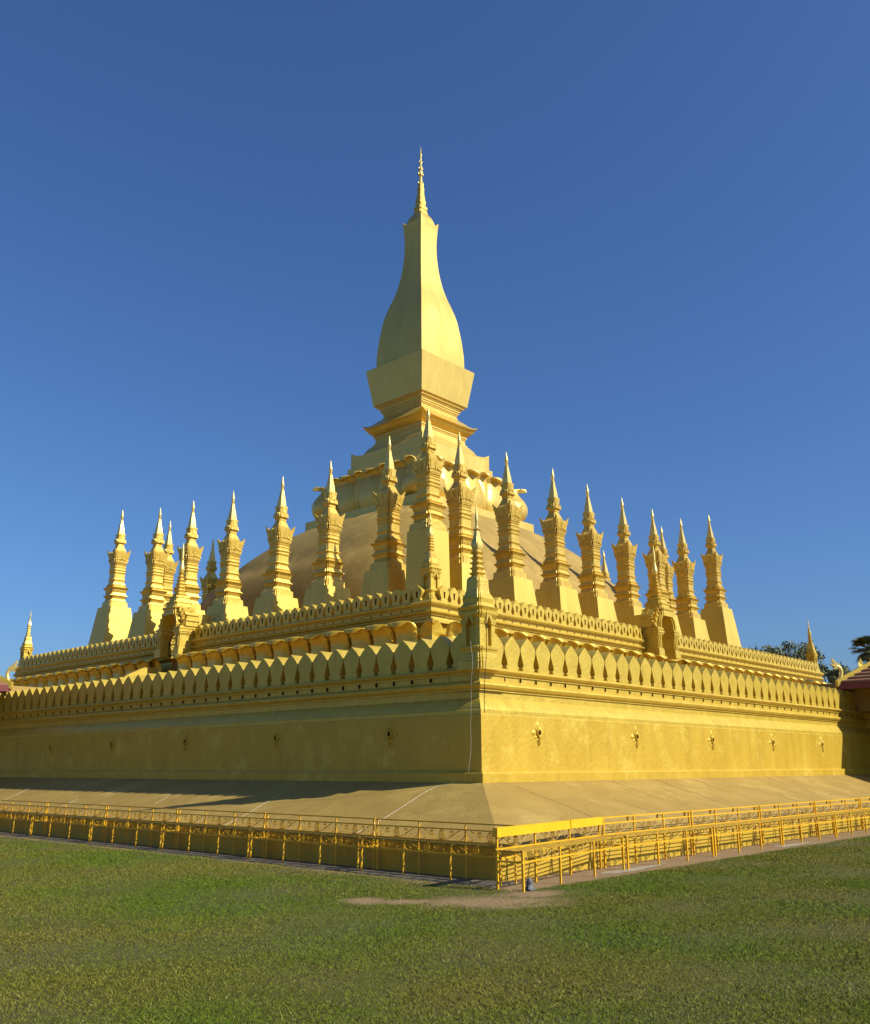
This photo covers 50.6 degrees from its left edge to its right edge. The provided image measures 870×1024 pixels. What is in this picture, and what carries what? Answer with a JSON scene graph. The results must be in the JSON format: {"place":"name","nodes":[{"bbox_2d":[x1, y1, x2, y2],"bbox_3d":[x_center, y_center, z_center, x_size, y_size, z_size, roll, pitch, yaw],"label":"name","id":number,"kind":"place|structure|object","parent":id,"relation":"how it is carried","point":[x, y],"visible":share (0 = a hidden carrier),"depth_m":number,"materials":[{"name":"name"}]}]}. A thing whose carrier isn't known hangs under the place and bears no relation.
{"place":"outdoors","nodes":[
{"label":"outdoors","id":0,"kind":"place"},
{"bbox_2d":[14,659,177,678],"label":"terrace floor","id":1,"kind":"structure","parent":0,"point":[175,666],"depth_m":48.74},
{"bbox_2d":[88,511,131,645],"bbox_3d":[-21.929,5.009,63.270,2.489,10.727,2.489,-14,-21,42],"label":"stupa","id":2,"kind":"object","parent":1,"relation":"on","point":[113,620],"visible":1,"depth_m":62.48,"materials":[{"name":"gold metal"}]},
{"bbox_2d":[127,508,169,637],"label":"stupa","id":3,"kind":"object","parent":1,"relation":"on","point":[147,617],"visible":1,"depth_m":59.40,"materials":[{"name":"gold metal"}]},
{"bbox_2d":[162,520,178,606],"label":"stupa","id":4,"kind":"object","parent":1,"relation":"on","point":[170,566],"visible":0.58,"depth_m":66.21,"materials":[{"name":"gold metal"}]},
{"bbox_2d":[154,544,212,659],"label":"gate arch","id":5,"kind":"structure","parent":1,"relation":"on","point":[181,619],"depth_m":48.28,"materials":[{"name":"gold metal"}]},
{"bbox_2d":[168,634,174,656],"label":"iron gate","id":6,"kind":"structure","parent":5,"relation":"attached to","point":[171,645],"depth_m":48.35,"materials":[{"name":"gold metal"}]},
{"bbox_2d":[173,501,204,614],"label":"stupa","id":7,"kind":"object","parent":1,"relation":"on","point":[192,554],"visible":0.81,"depth_m":57.13,"materials":[{"name":"gold metal"}]},
{"bbox_2d":[200,538,218,600],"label":"stupa","id":8,"kind":"object","parent":1,"relation":"on","point":[209,580],"visible":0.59,"depth_m":68.91,"materials":[{"name":"gold metal"}]},
{"bbox_2d":[10,585,430,687],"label":"terrace wall","id":9,"kind":"structure","parent":1,"relation":"on","point":[397,616],"depth_m":43.24,"materials":[{"name":"gold metal"}]},
{"bbox_2d":[18,613,33,666],"bbox_3d":[-27.520,8.581,62.136,0.760,3.980,0.760,-14,-21,41],"label":"corner shrine","id":10,"kind":"object","parent":9,"relation":"on","point":[26,648],"visible":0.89,"depth_m":61.85,"materials":[{"name":"gold metal"}]},
{"bbox_2d":[207,614,220,622],"bbox_3d":[-11.605,5.855,48.155,1.278,1.014,0.028,-14,-21,41],"label":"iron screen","id":11,"kind":"object","parent":9,"relation":"on","point":[214,618],"visible":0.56,"depth_m":48.18,"materials":[{"name":"metal"}]},
{"bbox_2d":[206,491,247,622],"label":"stupa","id":12,"kind":"object","parent":1,"relation":"on","point":[227,603],"visible":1,"depth_m":53.93,"materials":[{"name":"gold metal"}]},
{"bbox_2d":[252,478,298,616],"bbox_3d":[-8.736,3.195,51.235,2.540,10.890,2.540,-14,-21,41],"label":"stupa","id":13,"kind":"object","parent":1,"relation":"on","point":[276,594],"visible":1,"depth_m":50.88,"materials":[{"name":"gold metal"}]},
{"bbox_2d":[302,462,350,606],"bbox_3d":[-5.611,2.444,48.449,2.540,10.890,2.540,-15,-21,41],"label":"stupa","id":14,"kind":"object","parent":1,"relation":"on","point":[327,584],"visible":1,"depth_m":48.10,"materials":[{"name":"gold metal"}]},
{"bbox_2d":[360,436,405,596],"bbox_3d":[-2.308,1.343,45.597,2.540,10.890,2.540,-13,-20,39],"label":"stupa","id":15,"kind":"object","parent":1,"relation":"on","point":[387,572],"visible":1,"depth_m":45.17,"materials":[{"name":"gold metal"}]},
{"bbox_2d":[200,148,616,615],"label":"great stupa","id":16,"kind":"object","parent":1,"relation":"on","point":[415,373],"visible":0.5,"depth_m":65.14,"materials":[{"name":"gold paint"}]},
{"bbox_2d":[405,407,449,588],"bbox_3d":[-0.337,0.082,44.086,1.600,11.032,1.600,-14,-21,41],"label":"stupa","id":17,"kind":"object","parent":1,"relation":"on","point":[428,466],"visible":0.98,"depth_m":43.61,"materials":[{"name":"gold metal"}]},
{"bbox_2d":[443,432,485,591],"bbox_3d":[1.251,1.121,45.585,2.540,10.890,2.540,-14,-21,42],"label":"stupa","id":18,"kind":"object","parent":1,"relation":"on","point":[459,494],"visible":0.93,"depth_m":45.38,"materials":[{"name":"gold metal"}]},
{"bbox_2d":[488,453,536,605],"bbox_3d":[3.904,1.967,48.367,2.540,10.890,2.540,-14,-20,39],"label":"stupa","id":19,"kind":"object","parent":1,"relation":"on","point":[510,581],"visible":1,"depth_m":47.90,"materials":[{"name":"gold metal"}]},
{"bbox_2d":[535,468,581,614],"bbox_3d":[6.708,2.710,51.303,2.540,10.890,2.540,-14,-21,41],"label":"stupa","id":20,"kind":"object","parent":1,"relation":"on","point":[556,591],"visible":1,"depth_m":50.82,"materials":[{"name":"gold metal"}]},
{"bbox_2d":[576,486,616,621],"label":"stupa","id":21,"kind":"object","parent":1,"relation":"on","point":[594,601],"visible":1,"depth_m":53.50,"materials":[{"name":"gold metal"}]},
{"bbox_2d":[601,550,610,580],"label":"stupa","id":22,"kind":"object","parent":1,"relation":"on","point":[605,570],"visible":0.09,"depth_m":71.92,"materials":[{"name":"gold metal"}]},
{"bbox_2d":[418,586,831,684],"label":"terrace wall","id":23,"kind":"structure","parent":1,"relation":"on","point":[515,620],"depth_m":44.94,"materials":[{"name":"gold metal"}]},
{"bbox_2d":[419,511,441,599],"bbox_3d":[-0.192,1.801,37.978,0.760,3.980,0.760,-14,-21,41],"label":"corner shrine","id":24,"kind":"object","parent":23,"relation":"on","point":[430,571],"visible":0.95,"depth_m":37.62,"materials":[{"name":"gold metal"}]},
{"bbox_2d":[806,623,819,671],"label":"corner shrine","id":25,"kind":"object","parent":23,"relation":"on","point":[811,654],"visible":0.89,"depth_m":66.60,"materials":[{"name":"gold metal"}]},
{"bbox_2d":[611,497,644,622],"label":"stupa","id":26,"kind":"object","parent":1,"relation":"on","point":[627,596],"visible":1,"depth_m":56.37,"materials":[{"name":"gold metal"}]},
{"bbox_2d":[622,547,680,659],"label":"gate arch","id":27,"kind":"structure","parent":1,"relation":"on","point":[655,620],"depth_m":49.22,"materials":[{"name":"gold metal"}]},
{"bbox_2d":[642,511,681,634],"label":"stupa","id":28,"kind":"object","parent":1,"relation":"on","point":[660,557],"visible":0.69,"depth_m":59.46,"materials":[{"name":"gold metal"}]},
{"bbox_2d":[659,527,676,614],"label":"stupa","id":29,"kind":"object","parent":1,"relation":"on","point":[669,571],"visible":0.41,"depth_m":67.91,"materials":[{"name":"gold metal"}]},
{"bbox_2d":[671,518,709,640],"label":"stupa","id":30,"kind":"object","parent":1,"relation":"on","point":[692,623],"visible":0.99,"depth_m":61.69,"materials":[{"name":"gold metal"}]},
{"bbox_2d":[700,514,740,646],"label":"stupa","id":31,"kind":"object","parent":1,"relation":"on","point":[716,614],"visible":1,"depth_m":64.74,"materials":[{"name":"gold metal"}]},
{"bbox_2d":[123,668,157,677],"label":"gate stairs","id":32,"kind":"structure","parent":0,"point":[143,671],"depth_m":47.31,"materials":[{"name":"gold metal"}]},
{"bbox_2d":[0,831,514,886],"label":"concrete path","id":33,"kind":"structure","parent":0,"point":[398,874],"depth_m":15.99,"materials":[{"name":"grey concrete"}]},
{"bbox_2d":[0,800,46,835],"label":"metal railing","id":34,"kind":"object","parent":33,"relation":"on","point":[27,814],"visible":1,"depth_m":23.19,"materials":[{"name":"yellow metal"}]},
{"bbox_2d":[30,802,106,842],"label":"metal railing","id":35,"kind":"object","parent":33,"relation":"on","point":[73,816],"visible":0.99,"depth_m":21.52,"materials":[{"name":"yellow metal"}]},
{"bbox_2d":[90,805,178,849],"bbox_3d":[-6.465,6.716,19.643,2.900,0.790,0.374,-14,-21,41],"label":"metal railing","id":36,"kind":"object","parent":33,"relation":"on","point":[137,820],"visible":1,"depth_m":19.61,"materials":[{"name":"yellow metal"}]},
{"bbox_2d":[161,808,265,858],"bbox_3d":[-4.314,6.182,17.741,2.900,0.790,0.374,-14,-21,41],"label":"metal railing","id":37,"kind":"object","parent":33,"relation":"on","point":[191,823],"visible":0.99,"depth_m":17.71,"materials":[{"name":"yellow metal"}]},
{"bbox_2d":[249,813,375,870],"bbox_3d":[-2.163,5.649,15.840,2.900,0.790,0.374,-14,-21,41],"label":"metal railing","id":38,"kind":"object","parent":33,"relation":"on","point":[315,832],"visible":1,"depth_m":15.78,"materials":[{"name":"yellow metal"}]},
{"bbox_2d":[360,818,516,885],"bbox_3d":[-0.012,5.115,13.939,2.900,0.790,0.374,-14,-21,41],"label":"metal railing","id":39,"kind":"object","parent":33,"relation":"on","point":[437,841],"visible":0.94,"depth_m":13.94,"materials":[{"name":"yellow metal"}]},
{"bbox_2d":[0,828,869,1023],"bbox_3d":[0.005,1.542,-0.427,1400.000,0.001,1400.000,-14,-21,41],"label":"lawn","id":40,"kind":"structure","parent":0,"point":[551,881],"depth_m":8.59,"materials":[{"name":"plant"}]},
{"bbox_2d":[0,774,869,880],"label":"temple plinth","id":41,"kind":"structure","parent":40,"relation":"on","point":[515,803],"depth_m":18.62,"materials":[{"name":"yellow paint"}]},
{"bbox_2d":[0,633,482,782],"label":"temple wall","id":42,"kind":"structure","parent":41,"relation":"on","point":[405,711],"depth_m":22.62,"materials":[{"name":"gold metal"}]},
{"bbox_2d":[0,661,40,694],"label":"chapel","id":43,"kind":"structure","parent":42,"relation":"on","point":[6,684],"depth_m":33.41,"materials":[{"name":"metal"}]},
{"bbox_2d":[479,634,869,782],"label":"temple wall","id":44,"kind":"structure","parent":41,"relation":"on","point":[555,712],"depth_m":22.86,"materials":[{"name":"gold metal"}]},
{"bbox_2d":[468,641,472,771],"bbox_3d":[0.703,3.793,18.031,0.039,2.521,0.218,7,-17,-23],"label":"cord","id":45,"kind":"object","parent":44,"relation":"hanging from","point":[471,694],"visible":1,"depth_m":18.09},
{"bbox_2d":[457,503,500,712],"bbox_3d":[0.927,1.885,18.961,0.911,4.455,0.821,-14,-21,41],"label":"corner shrine","id":46,"kind":"object","parent":44,"relation":"on","point":[477,613],"visible":1,"depth_m":18.82,"materials":[{"name":"gold metal"}]},
{"bbox_2d":[525,878,535,890],"bbox_3d":[1.271,4.989,12.319,0.180,0.160,0.142,4,-16,-15],"label":"plastic bag","id":47,"kind":"object","parent":40,"relation":"on","point":[529,885],"visible":0.98,"depth_m":12.28,"materials":[{"name":"white plastic"}]},
{"bbox_2d":[602,811,713,869],"bbox_3d":[3.932,5.691,16.058,0.490,0.790,3.030,-14,-21,41],"label":"metal railing","id":48,"kind":"object","parent":40,"relation":"on","point":[660,830],"visible":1,"depth_m":15.95,"materials":[{"name":"yellow metal"}]},
{"bbox_2d":[601,841,811,873],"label":"mortar path","id":49,"kind":"structure","parent":40,"relation":"on","point":[643,867],"depth_m":14.88,"materials":[{"name":"beige concrete"}]},
{"bbox_2d":[493,817,624,891],"bbox_3d":[1.922,5.022,13.638,0.445,0.798,3.290,-11,-19,34],"label":"metal railing","id":50,"kind":"object","parent":49,"relation":"on","point":[516,830],"visible":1,"depth_m":13.44,"materials":[{"name":"yellow metal"}]},
{"bbox_2d":[690,805,781,855],"bbox_3d":[6.001,6.287,18.232,0.490,0.790,3.030,-14,-21,41],"label":"metal railing","id":51,"kind":"object","parent":49,"relation":"on","point":[738,823],"visible":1,"depth_m":18.10,"materials":[{"name":"yellow metal"}]},
{"bbox_2d":[748,640,825,663],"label":"broadleaf tree","id":52,"kind":"object","parent":40,"relation":"on","point":[801,652],"visible":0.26,"depth_m":85.82,"materials":[{"name":"green plant"}]},
{"bbox_2d":[759,801,836,844],"bbox_3d":[8.070,6.883,20.405,0.490,0.790,3.030,-14,-21,41],"label":"metal railing","id":53,"kind":"object","parent":40,"relation":"on","point":[797,816],"visible":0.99,"depth_m":20.39,"materials":[{"name":"yellow metal"}]},
{"bbox_2d":[818,661,850,683],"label":"broadleaf tree","id":54,"kind":"object","parent":40,"relation":"on","point":[833,674],"visible":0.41,"depth_m":74.83,"materials":[{"name":"green plant"}]},
{"bbox_2d":[814,798,869,836],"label":"metal railing","id":55,"kind":"object","parent":40,"relation":"on","point":[845,811],"visible":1,"depth_m":22.46,"materials":[{"name":"yellow metal"}]},
{"bbox_2d":[848,635,869,663],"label":"fan palm","id":56,"kind":"object","parent":40,"relation":"on","point":[863,641],"visible":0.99,"depth_m":59.28,"materials":[{"name":"green plant"}]},
{"bbox_2d":[859,797,869,829],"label":"metal railing","id":57,"kind":"object","parent":40,"relation":"on","point":[861,807],"visible":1,"depth_m":24.00,"materials":[{"name":"yellow metal"}]},
{"bbox_2d":[865,712,869,733],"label":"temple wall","id":58,"kind":"structure","parent":40,"relation":"on","point":[867,718],"depth_m":34.48,"materials":[{"name":"gold metal"}]},
{"bbox_2d":[813,658,869,711],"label":"chapel","id":59,"kind":"structure","parent":58,"relation":"on","point":[856,681],"depth_m":33.48,"materials":[{"name":"metal"}]},
{"bbox_2d":[0,0,869,682],"label":"sky","id":60,"kind":"structure","parent":0,"point":[652,217],"materials":[{"name":"blue"}]}
]}

